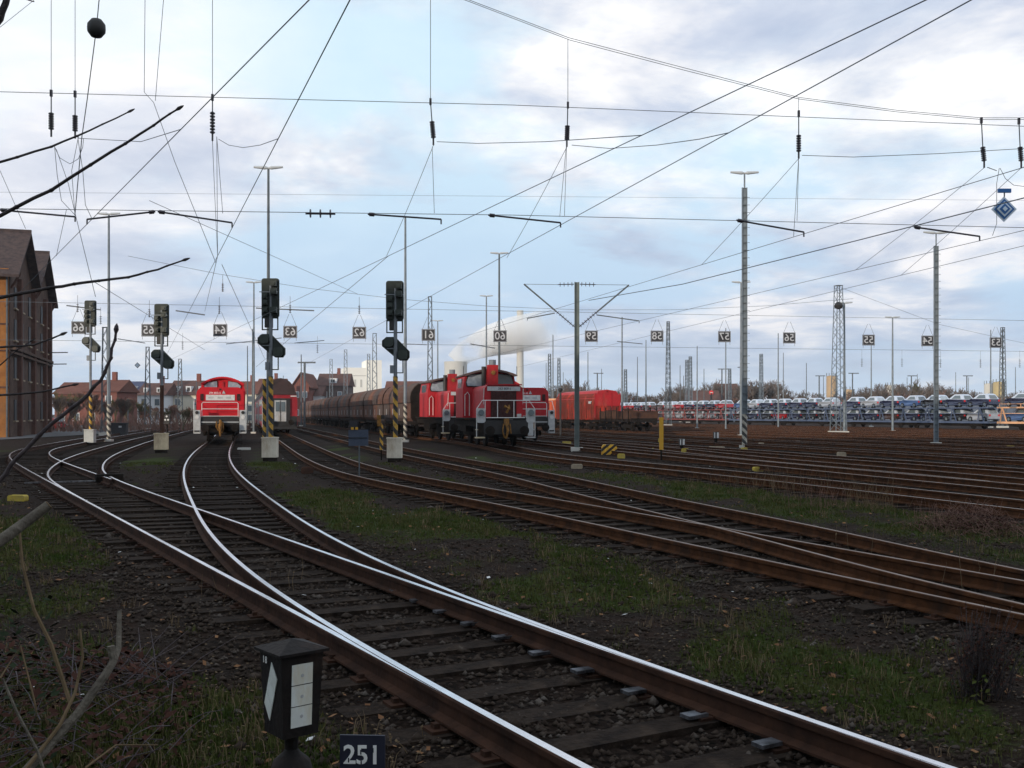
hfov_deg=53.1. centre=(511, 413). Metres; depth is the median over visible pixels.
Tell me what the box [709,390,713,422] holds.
red signal
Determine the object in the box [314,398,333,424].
hopper wagon
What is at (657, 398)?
bare tree
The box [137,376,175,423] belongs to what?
house
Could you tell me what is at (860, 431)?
railway track
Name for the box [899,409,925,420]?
new car
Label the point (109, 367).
lamp pole
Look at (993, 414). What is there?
new car
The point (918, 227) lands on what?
registration arm
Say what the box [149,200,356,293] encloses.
overhead wire
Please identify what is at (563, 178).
jumper wire
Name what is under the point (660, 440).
yellow post
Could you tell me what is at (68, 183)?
jumper wire
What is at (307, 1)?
contact wire
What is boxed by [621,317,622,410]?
steel pole
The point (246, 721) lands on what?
dead grass
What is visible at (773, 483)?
dry stalk clump
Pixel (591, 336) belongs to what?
number board
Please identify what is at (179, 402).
window
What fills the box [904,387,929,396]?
bare tree
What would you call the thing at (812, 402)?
new car
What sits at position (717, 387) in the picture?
bare tree
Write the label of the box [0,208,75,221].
registration arm
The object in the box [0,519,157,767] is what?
forked stem
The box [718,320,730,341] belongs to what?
number board
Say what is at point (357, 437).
sign back
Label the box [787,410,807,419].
new car
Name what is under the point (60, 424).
parked car
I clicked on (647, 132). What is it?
contact wire
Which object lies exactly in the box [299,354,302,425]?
steel pole
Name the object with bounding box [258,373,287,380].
house
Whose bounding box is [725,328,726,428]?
steel pole
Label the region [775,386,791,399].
bare tree
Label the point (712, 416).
new car
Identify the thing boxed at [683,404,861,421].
sheeting fence
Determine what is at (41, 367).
window
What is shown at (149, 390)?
lattice mast
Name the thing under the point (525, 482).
railway track
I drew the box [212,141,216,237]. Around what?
messenger wire
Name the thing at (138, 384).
house
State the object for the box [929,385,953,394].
bare tree
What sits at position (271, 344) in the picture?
light signal
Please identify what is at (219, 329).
number board
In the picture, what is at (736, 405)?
new car
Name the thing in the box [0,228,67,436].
brick building
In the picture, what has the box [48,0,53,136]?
insulator hanger
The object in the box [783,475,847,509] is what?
dry stalk clump
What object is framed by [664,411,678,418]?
new car
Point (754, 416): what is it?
new car
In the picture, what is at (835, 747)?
railway track
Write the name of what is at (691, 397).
lattice mast
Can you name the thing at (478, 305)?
span wire
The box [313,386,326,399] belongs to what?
house
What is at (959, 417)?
new car
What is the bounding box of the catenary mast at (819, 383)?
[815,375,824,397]
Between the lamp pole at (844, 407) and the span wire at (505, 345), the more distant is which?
the lamp pole at (844, 407)
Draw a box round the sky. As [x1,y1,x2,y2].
[0,0,1023,414]
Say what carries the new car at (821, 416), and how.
on the car transporter at (773, 421)
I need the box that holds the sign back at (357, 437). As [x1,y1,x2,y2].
[348,421,367,475]
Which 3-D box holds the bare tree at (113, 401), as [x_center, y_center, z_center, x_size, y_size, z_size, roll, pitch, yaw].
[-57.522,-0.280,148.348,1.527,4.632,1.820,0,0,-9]
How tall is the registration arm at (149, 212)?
0.312 m
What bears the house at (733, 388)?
on the ground at (180, 447)
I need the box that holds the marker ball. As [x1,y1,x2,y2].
[87,18,105,38]
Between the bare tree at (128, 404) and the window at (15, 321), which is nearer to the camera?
the window at (15, 321)
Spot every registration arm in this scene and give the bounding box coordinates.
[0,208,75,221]
[86,210,155,223]
[158,210,232,227]
[176,310,204,314]
[256,307,313,310]
[368,212,441,223]
[488,213,560,227]
[736,219,804,236]
[914,226,979,240]
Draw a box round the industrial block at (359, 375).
[341,360,381,392]
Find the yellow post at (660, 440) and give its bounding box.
[658,417,662,459]
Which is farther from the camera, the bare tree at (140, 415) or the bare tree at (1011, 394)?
the bare tree at (1011, 394)
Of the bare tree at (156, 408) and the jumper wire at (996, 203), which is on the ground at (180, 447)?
the bare tree at (156, 408)
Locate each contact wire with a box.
[5,0,309,306]
[172,0,349,343]
[179,0,925,355]
[307,0,971,363]
[464,167,1023,336]
[470,230,1023,360]
[529,246,1021,364]
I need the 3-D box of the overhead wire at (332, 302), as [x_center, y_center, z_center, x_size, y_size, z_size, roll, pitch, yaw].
[-12.418,-4.917,60.000,0.022,2.523,42.780,0,0,-21]
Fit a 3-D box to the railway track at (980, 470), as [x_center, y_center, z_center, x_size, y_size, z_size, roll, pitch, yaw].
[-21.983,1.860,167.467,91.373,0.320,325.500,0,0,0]
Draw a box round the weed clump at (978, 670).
[939,603,1023,704]
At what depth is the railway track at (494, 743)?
8.69 m
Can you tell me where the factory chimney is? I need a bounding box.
[516,310,523,387]
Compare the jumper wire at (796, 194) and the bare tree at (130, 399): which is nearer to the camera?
the jumper wire at (796, 194)
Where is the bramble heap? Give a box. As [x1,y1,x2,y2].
[0,574,238,767]
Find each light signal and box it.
[82,300,100,444]
[151,304,173,452]
[257,278,285,461]
[382,281,409,461]
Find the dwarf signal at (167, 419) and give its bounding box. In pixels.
[164,414,170,432]
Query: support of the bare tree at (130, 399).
on the ground at (180, 447)
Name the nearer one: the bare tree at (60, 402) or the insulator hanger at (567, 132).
the insulator hanger at (567, 132)
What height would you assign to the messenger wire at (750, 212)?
1.497 m
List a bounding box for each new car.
[626,402,637,409]
[634,402,644,409]
[642,402,655,409]
[655,402,668,409]
[664,401,678,409]
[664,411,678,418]
[674,401,688,409]
[675,410,688,418]
[684,401,699,409]
[684,410,698,418]
[694,401,709,408]
[694,410,708,418]
[705,400,721,408]
[705,410,721,418]
[716,400,733,408]
[716,410,733,418]
[733,400,751,408]
[733,410,751,418]
[747,399,764,408]
[747,410,764,418]
[759,399,777,408]
[759,410,776,418]
[773,399,791,408]
[774,410,791,419]
[787,398,807,408]
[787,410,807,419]
[802,398,823,408]
[802,410,822,419]
[818,397,841,407]
[818,409,841,419]
[846,397,865,407]
[847,409,865,419]
[860,396,884,407]
[860,409,884,419]
[879,396,904,407]
[880,409,904,420]
[899,395,925,407]
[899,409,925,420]
[920,395,948,407]
[920,409,948,420]
[943,394,972,406]
[943,409,972,420]
[967,394,999,406]
[967,408,999,421]
[1004,393,1023,406]
[1004,408,1023,421]
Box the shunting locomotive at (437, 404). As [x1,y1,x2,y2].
[415,370,473,439]
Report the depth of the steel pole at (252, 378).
139.90 m
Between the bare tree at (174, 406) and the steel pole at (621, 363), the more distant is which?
the bare tree at (174, 406)
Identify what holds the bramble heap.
on the ground at (180, 447)
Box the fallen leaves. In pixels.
[0,501,1023,767]
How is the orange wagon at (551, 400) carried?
on the railway track at (970, 446)
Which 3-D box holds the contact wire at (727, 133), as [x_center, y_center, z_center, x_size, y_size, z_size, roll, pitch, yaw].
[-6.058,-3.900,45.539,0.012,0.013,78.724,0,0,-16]
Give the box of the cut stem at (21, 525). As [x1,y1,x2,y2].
[0,501,51,546]
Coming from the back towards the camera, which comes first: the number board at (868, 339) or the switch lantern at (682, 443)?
the number board at (868, 339)
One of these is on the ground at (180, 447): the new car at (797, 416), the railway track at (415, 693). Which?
the railway track at (415, 693)
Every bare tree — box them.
[52,390,68,413]
[52,397,67,429]
[65,397,75,417]
[67,401,86,430]
[68,393,82,425]
[73,391,83,426]
[80,392,94,427]
[84,402,100,428]
[86,393,103,424]
[95,407,101,421]
[100,400,116,416]
[103,407,115,428]
[111,400,118,422]
[113,397,127,422]
[115,399,131,420]
[117,398,135,420]
[128,397,138,426]
[136,400,148,424]
[139,411,148,422]
[150,410,157,425]
[152,407,165,425]
[167,406,175,426]
[168,405,182,427]
[181,407,191,429]
[185,406,192,421]
[554,379,573,394]
[579,380,595,390]
[628,396,634,402]
[636,395,651,401]
[648,393,666,403]
[660,387,679,401]
[668,391,684,401]
[704,383,729,394]
[721,394,738,403]
[729,384,753,399]
[738,380,756,399]
[748,379,761,396]
[748,383,769,400]
[759,379,776,399]
[763,379,786,396]
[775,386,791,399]
[779,391,797,398]
[796,390,805,397]
[856,388,864,396]
[862,387,877,399]
[872,390,896,398]
[874,383,891,395]
[874,384,894,394]
[888,385,907,398]
[894,384,909,397]
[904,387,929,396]
[906,379,925,395]
[912,383,921,392]
[920,382,932,398]
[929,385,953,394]
[1004,391,1017,398]
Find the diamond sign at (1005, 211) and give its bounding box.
[991,189,1016,221]
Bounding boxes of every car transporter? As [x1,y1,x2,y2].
[651,407,738,423]
[728,406,842,425]
[837,404,1005,428]
[997,403,1023,429]
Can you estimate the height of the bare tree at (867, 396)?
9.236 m
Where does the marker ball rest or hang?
hanging from the overhead wire at (85, 111)
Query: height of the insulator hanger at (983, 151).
1.080 m
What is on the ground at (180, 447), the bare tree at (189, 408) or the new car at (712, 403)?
the bare tree at (189, 408)
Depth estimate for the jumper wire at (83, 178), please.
20.34 m
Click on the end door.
(279, 405)
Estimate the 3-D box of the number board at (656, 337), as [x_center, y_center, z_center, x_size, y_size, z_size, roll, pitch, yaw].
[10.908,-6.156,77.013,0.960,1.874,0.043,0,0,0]
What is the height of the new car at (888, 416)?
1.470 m
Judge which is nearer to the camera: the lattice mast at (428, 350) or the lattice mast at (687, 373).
the lattice mast at (428, 350)
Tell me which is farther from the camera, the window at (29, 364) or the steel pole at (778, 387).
the steel pole at (778, 387)
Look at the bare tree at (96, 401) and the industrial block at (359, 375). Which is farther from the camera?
the industrial block at (359, 375)
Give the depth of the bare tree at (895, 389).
283.49 m
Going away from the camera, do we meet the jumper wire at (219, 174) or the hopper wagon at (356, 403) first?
the jumper wire at (219, 174)
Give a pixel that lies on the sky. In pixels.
(352, 158)
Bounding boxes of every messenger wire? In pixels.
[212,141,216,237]
[387,145,433,253]
[507,149,565,256]
[704,162,795,261]
[857,168,983,268]
[904,169,1019,272]
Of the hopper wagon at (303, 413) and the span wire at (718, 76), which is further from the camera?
the hopper wagon at (303, 413)
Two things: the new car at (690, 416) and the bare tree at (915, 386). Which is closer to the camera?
the new car at (690, 416)
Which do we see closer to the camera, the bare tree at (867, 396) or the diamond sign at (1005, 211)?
the diamond sign at (1005, 211)
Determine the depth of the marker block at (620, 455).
43.77 m
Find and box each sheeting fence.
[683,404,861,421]
[864,404,1022,421]
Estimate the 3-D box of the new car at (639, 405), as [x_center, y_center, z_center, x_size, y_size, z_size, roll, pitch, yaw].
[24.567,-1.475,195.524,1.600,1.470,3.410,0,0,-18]
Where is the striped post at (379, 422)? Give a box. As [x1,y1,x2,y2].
[377,415,384,459]
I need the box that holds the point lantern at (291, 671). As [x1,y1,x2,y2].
[254,638,329,767]
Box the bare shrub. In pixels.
[0,0,189,482]
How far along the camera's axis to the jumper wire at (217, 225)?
20.58 m
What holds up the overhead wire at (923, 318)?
attached to the lattice mast at (838, 305)
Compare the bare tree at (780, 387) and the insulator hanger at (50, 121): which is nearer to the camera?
the insulator hanger at (50, 121)
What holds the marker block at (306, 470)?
on the ground at (180, 447)
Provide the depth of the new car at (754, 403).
155.84 m
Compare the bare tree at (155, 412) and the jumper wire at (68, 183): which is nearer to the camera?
the jumper wire at (68, 183)
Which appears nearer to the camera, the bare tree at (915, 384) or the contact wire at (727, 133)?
the contact wire at (727, 133)
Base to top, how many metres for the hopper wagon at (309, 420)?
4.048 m
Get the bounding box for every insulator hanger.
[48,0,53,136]
[72,90,77,138]
[210,0,214,140]
[429,0,435,144]
[564,102,569,146]
[796,98,800,158]
[980,117,986,167]
[1017,118,1023,167]
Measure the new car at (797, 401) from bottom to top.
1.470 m
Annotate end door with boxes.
[274,400,285,420]
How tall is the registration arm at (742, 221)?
0.365 m
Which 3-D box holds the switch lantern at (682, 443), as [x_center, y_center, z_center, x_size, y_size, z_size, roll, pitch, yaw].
[8.402,1.562,50.657,0.253,0.676,0.300,0,0,0]
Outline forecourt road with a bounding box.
[0,425,136,439]
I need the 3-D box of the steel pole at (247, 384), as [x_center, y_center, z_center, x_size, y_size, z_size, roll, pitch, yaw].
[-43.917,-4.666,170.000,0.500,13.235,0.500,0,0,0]
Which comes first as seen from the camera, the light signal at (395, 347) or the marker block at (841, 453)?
the light signal at (395, 347)
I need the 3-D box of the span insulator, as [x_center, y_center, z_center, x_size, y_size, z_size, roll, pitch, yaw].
[-3.884,-4.062,20.763,0.598,0.163,0.170,0,0,-5]
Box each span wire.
[0,91,1023,126]
[0,208,1023,227]
[0,301,1023,320]
[28,192,1023,200]
[49,340,1023,351]
[130,256,844,309]
[465,0,1023,119]
[470,0,979,117]
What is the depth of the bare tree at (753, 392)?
256.54 m
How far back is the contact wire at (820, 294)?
32.24 m
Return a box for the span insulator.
[305,209,334,217]
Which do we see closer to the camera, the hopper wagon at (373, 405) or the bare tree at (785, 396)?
the hopper wagon at (373, 405)
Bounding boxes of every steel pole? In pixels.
[247,346,247,422]
[250,329,252,427]
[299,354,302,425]
[403,218,408,441]
[552,335,553,397]
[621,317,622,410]
[637,357,637,402]
[645,345,646,422]
[696,346,697,427]
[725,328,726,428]
[777,333,778,426]
[783,353,783,398]
[806,363,806,398]
[869,345,873,426]
[988,330,992,427]
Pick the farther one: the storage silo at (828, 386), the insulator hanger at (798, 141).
the storage silo at (828, 386)
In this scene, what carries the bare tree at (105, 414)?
on the ground at (180, 447)
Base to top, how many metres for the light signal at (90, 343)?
8.868 m
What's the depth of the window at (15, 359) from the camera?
83.07 m
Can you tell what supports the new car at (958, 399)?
on the car transporter at (983, 424)
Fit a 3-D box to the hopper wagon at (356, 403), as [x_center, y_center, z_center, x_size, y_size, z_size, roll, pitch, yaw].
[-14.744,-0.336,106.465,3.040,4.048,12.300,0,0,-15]
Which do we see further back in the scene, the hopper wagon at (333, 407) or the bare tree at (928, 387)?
the bare tree at (928, 387)
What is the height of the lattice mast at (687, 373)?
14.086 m
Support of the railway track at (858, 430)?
on the ground at (180, 447)
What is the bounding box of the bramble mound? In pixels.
[876,495,1023,543]
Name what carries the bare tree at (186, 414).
on the ground at (180, 447)
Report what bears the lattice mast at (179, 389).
on the ground at (180, 447)
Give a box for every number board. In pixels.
[71,310,85,333]
[141,313,153,338]
[213,312,226,338]
[283,314,296,337]
[352,315,365,338]
[422,317,434,343]
[493,319,506,341]
[585,319,597,341]
[651,320,662,343]
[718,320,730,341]
[783,322,795,342]
[862,324,874,344]
[921,325,932,345]
[990,327,1001,349]
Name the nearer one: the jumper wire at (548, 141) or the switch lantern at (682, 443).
the jumper wire at (548, 141)
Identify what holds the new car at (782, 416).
on the car transporter at (773, 421)
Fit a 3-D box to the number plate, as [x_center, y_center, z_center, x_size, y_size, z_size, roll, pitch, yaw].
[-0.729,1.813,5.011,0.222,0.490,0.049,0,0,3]
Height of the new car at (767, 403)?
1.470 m
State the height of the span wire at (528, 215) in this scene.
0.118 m
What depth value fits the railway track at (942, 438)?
82.06 m
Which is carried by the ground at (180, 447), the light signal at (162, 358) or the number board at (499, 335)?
the light signal at (162, 358)
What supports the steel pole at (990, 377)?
on the ground at (180, 447)
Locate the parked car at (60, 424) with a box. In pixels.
[52,418,67,429]
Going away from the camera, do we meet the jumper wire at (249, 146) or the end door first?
the jumper wire at (249, 146)
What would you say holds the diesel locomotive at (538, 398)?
on the railway track at (987, 488)
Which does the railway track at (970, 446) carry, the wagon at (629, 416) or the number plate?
the wagon at (629, 416)
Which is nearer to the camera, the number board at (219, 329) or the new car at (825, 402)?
the number board at (219, 329)
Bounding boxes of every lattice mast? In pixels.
[99,327,106,435]
[142,347,150,428]
[177,359,182,426]
[329,359,332,396]
[343,350,347,394]
[367,354,370,390]
[372,333,376,389]
[427,296,432,379]
[547,354,551,398]
[557,358,560,396]
[623,369,627,402]
[664,321,671,424]
[684,360,688,409]
[688,356,692,409]
[727,368,731,399]
[759,354,763,418]
[828,285,848,431]
[996,327,1008,427]
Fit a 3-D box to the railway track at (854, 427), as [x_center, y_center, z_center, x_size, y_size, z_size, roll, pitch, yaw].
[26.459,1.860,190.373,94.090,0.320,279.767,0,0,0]
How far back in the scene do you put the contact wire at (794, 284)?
29.61 m
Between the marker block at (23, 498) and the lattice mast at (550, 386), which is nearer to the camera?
the marker block at (23, 498)
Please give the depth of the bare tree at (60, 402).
117.12 m
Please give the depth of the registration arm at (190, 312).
69.96 m
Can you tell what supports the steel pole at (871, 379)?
on the ground at (180, 447)
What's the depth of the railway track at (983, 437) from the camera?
89.60 m
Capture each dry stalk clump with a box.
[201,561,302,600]
[315,724,422,760]
[683,467,772,488]
[734,465,830,495]
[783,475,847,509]
[828,472,920,512]
[834,495,874,553]
[894,496,984,524]
[942,547,999,583]
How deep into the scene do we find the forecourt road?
91.81 m
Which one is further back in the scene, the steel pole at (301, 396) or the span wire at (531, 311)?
the steel pole at (301, 396)
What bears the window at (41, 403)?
in the brick building
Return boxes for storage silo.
[826,373,837,397]
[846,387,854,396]
[984,381,992,393]
[993,379,1004,398]
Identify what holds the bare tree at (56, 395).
on the ground at (180, 447)
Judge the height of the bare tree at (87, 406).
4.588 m
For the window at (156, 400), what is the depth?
184.92 m
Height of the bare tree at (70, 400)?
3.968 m
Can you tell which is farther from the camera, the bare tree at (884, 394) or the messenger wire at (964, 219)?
the bare tree at (884, 394)
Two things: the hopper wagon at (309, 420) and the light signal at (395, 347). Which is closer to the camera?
the light signal at (395, 347)
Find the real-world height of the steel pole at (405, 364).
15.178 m
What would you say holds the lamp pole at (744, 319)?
on the ground at (180, 447)
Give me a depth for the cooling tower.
792.31 m
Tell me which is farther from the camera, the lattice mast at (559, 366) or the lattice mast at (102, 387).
the lattice mast at (559, 366)
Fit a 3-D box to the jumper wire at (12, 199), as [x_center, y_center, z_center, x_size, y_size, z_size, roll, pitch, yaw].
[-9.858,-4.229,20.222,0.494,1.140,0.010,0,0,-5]
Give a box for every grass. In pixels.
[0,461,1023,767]
[0,469,1023,767]
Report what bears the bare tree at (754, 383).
on the ground at (180, 447)
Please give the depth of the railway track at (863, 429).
113.71 m
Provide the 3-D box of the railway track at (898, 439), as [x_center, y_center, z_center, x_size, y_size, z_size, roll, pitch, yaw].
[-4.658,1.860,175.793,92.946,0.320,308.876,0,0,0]
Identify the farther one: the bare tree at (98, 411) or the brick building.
the bare tree at (98, 411)
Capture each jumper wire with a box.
[0,171,25,228]
[54,147,74,214]
[56,149,74,211]
[71,137,78,212]
[75,214,95,296]
[77,137,91,217]
[78,129,179,141]
[144,26,215,262]
[155,0,163,100]
[216,137,217,255]
[217,143,222,212]
[219,138,277,147]
[432,149,434,212]
[437,135,639,143]
[560,151,565,210]
[564,147,566,215]
[573,132,728,148]
[793,158,798,235]
[797,163,798,211]
[802,148,1023,156]
[992,171,998,235]
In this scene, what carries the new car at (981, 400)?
on the car transporter at (983, 424)
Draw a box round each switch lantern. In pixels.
[679,439,684,447]
[713,432,718,442]
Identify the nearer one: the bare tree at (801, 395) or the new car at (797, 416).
the new car at (797, 416)
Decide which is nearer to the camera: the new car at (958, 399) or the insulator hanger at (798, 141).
the insulator hanger at (798, 141)
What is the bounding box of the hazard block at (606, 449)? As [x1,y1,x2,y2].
[601,444,616,454]
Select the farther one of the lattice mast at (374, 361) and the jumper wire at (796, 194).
the lattice mast at (374, 361)
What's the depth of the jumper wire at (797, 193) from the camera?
21.60 m
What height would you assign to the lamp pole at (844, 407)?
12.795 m
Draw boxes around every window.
[14,287,18,310]
[14,319,18,342]
[14,358,18,379]
[14,400,18,421]
[28,297,31,318]
[28,327,31,347]
[28,362,31,382]
[28,401,31,420]
[40,306,43,325]
[40,333,43,352]
[40,366,43,384]
[40,402,43,420]
[154,398,159,405]
[175,398,180,405]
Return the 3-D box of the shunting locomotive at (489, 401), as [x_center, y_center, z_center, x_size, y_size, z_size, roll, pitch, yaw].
[-1.175,-0.630,56.541,3.060,4.660,10.450,0,0,-10]
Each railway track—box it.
[0,423,562,767]
[38,433,962,767]
[45,427,942,767]
[255,424,1023,652]
[294,426,1023,613]
[297,421,1023,523]
[321,422,1023,499]
[361,422,1023,467]
[517,435,1023,477]
[537,427,1023,451]
[538,429,1023,458]
[539,426,1023,446]
[557,421,1023,430]
[557,425,1023,442]
[572,425,1023,439]
[573,442,1023,483]
[584,422,1023,431]
[586,423,1023,434]
[586,424,1023,436]
[650,424,1023,433]
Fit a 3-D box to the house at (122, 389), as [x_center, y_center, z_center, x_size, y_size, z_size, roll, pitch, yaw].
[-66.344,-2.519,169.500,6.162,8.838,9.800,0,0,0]
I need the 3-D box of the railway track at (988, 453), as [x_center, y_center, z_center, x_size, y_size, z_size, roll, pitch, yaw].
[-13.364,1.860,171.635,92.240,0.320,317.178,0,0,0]
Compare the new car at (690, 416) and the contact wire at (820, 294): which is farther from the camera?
the new car at (690, 416)
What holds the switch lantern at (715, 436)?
on the ground at (180, 447)
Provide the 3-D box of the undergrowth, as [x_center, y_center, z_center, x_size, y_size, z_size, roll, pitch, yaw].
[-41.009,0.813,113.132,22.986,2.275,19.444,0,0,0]
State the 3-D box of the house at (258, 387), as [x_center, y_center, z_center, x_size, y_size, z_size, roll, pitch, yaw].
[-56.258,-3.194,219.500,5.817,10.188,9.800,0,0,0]
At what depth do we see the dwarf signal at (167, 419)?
84.34 m
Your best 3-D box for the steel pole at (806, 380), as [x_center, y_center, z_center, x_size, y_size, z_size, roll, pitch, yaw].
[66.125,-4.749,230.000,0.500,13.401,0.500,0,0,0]
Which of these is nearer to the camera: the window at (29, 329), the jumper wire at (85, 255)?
the jumper wire at (85, 255)
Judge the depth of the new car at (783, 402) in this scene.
148.69 m
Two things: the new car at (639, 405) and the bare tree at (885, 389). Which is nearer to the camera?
the new car at (639, 405)
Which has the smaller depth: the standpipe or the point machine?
the point machine
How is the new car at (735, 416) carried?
on the car transporter at (773, 421)
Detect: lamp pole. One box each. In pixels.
[98,212,119,440]
[246,281,260,432]
[254,166,282,436]
[432,320,442,378]
[480,295,492,368]
[490,252,507,369]
[730,171,758,447]
[732,281,750,434]
[841,302,852,430]
[885,316,899,430]
[923,231,945,442]
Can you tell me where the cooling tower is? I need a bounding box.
[444,361,466,375]
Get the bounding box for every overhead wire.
[75,0,99,212]
[96,283,202,348]
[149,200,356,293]
[222,265,264,358]
[256,257,386,366]
[589,197,1023,300]
[840,287,1021,342]
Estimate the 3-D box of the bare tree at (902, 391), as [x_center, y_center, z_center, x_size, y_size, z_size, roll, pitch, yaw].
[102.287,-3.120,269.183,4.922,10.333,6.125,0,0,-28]
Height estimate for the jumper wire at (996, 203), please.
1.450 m
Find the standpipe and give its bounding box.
[558,388,562,435]
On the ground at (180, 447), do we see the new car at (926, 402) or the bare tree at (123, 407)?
the bare tree at (123, 407)
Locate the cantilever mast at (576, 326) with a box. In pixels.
[524,282,638,451]
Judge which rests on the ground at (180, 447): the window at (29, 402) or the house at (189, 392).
the house at (189, 392)
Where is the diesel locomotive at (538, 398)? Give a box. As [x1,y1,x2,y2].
[474,381,554,440]
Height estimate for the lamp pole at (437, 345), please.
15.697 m
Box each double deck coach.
[255,393,260,426]
[258,378,296,433]
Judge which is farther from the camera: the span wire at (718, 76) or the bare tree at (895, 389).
the bare tree at (895, 389)
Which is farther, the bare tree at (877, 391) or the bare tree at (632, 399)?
the bare tree at (632, 399)
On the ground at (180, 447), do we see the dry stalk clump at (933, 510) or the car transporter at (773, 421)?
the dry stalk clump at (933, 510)
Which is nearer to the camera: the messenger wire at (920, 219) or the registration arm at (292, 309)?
the messenger wire at (920, 219)
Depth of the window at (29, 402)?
90.32 m
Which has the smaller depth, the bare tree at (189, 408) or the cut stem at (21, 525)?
the cut stem at (21, 525)
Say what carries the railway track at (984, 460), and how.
on the ground at (180, 447)
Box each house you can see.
[52,382,88,424]
[80,372,139,424]
[131,381,144,389]
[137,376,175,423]
[173,374,203,423]
[241,375,262,422]
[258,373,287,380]
[292,372,317,421]
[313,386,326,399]
[316,368,354,420]
[385,381,423,387]
[683,390,720,401]
[718,384,737,399]
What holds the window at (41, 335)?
in the brick building
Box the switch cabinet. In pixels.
[111,423,128,434]
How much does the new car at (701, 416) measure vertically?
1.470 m
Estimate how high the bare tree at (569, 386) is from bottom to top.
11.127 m
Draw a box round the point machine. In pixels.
[25,473,122,483]
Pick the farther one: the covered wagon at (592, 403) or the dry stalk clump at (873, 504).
the covered wagon at (592, 403)
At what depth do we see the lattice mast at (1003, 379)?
139.80 m
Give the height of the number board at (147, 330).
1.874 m
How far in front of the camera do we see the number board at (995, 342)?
82.00 m
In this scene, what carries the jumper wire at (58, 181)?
hanging from the span wire at (528, 215)
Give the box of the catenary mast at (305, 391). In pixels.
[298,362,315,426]
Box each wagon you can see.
[302,402,315,422]
[306,400,321,423]
[309,400,322,423]
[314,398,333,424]
[321,397,343,425]
[328,395,348,426]
[338,393,365,428]
[349,390,383,430]
[364,387,402,432]
[383,382,437,436]
[536,398,567,427]
[556,390,620,429]
[599,407,657,430]
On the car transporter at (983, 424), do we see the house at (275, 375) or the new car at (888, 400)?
the new car at (888, 400)
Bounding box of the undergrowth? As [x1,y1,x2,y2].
[52,412,258,431]
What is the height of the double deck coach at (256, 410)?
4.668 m
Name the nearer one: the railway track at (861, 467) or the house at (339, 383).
the railway track at (861, 467)
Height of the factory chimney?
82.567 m
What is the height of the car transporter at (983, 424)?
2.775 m
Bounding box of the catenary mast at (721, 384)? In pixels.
[721,369,722,400]
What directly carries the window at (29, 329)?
in the brick building
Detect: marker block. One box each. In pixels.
[7,495,28,501]
[301,467,312,473]
[571,464,582,468]
[617,454,624,457]
[752,467,761,470]
[837,452,845,455]
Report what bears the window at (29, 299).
in the brick building
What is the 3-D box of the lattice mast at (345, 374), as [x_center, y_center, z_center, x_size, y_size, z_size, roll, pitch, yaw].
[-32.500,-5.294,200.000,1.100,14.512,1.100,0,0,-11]
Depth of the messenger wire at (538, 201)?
22.99 m
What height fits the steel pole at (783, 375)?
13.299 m
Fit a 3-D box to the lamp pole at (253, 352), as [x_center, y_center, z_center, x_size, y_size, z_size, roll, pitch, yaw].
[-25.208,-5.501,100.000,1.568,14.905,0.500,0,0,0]
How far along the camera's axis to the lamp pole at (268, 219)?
54.94 m
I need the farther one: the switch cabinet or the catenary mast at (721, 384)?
the catenary mast at (721, 384)
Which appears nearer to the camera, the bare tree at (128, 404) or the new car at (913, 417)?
the bare tree at (128, 404)
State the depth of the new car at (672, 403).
182.10 m
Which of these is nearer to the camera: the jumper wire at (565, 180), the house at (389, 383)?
the jumper wire at (565, 180)
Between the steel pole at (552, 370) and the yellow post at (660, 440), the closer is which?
the yellow post at (660, 440)
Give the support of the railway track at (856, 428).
on the ground at (180, 447)
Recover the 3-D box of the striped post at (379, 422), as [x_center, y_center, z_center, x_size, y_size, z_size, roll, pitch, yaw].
[-5.397,0.985,42.196,0.308,1.865,0.187,0,0,0]
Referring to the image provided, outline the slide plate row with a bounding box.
[389,589,782,749]
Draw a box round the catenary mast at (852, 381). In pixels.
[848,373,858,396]
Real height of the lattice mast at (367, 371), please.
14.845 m
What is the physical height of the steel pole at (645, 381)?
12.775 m
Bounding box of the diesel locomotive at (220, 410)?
[193,377,245,440]
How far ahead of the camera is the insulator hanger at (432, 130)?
20.95 m
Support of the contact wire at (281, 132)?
hanging from the messenger wire at (214, 190)
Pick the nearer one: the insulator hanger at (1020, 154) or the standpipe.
the insulator hanger at (1020, 154)
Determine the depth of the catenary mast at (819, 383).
269.86 m
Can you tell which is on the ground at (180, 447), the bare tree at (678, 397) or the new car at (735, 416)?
the bare tree at (678, 397)
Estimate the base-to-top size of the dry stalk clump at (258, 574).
0.308 m
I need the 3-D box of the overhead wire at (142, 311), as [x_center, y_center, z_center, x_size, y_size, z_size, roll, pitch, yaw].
[-20.168,-5.083,60.000,0.022,0.190,40.728,0,0,-11]
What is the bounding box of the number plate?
[340,734,384,767]
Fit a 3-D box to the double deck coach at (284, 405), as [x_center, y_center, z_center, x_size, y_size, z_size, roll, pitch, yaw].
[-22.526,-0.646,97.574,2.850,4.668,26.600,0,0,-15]
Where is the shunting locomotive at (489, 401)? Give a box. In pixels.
[452,360,535,445]
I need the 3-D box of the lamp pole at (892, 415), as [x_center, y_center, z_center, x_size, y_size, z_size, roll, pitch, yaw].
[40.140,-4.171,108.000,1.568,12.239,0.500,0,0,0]
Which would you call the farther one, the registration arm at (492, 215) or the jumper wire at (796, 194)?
the jumper wire at (796, 194)
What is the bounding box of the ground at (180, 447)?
[0,415,1023,767]
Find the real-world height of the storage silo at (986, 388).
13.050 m

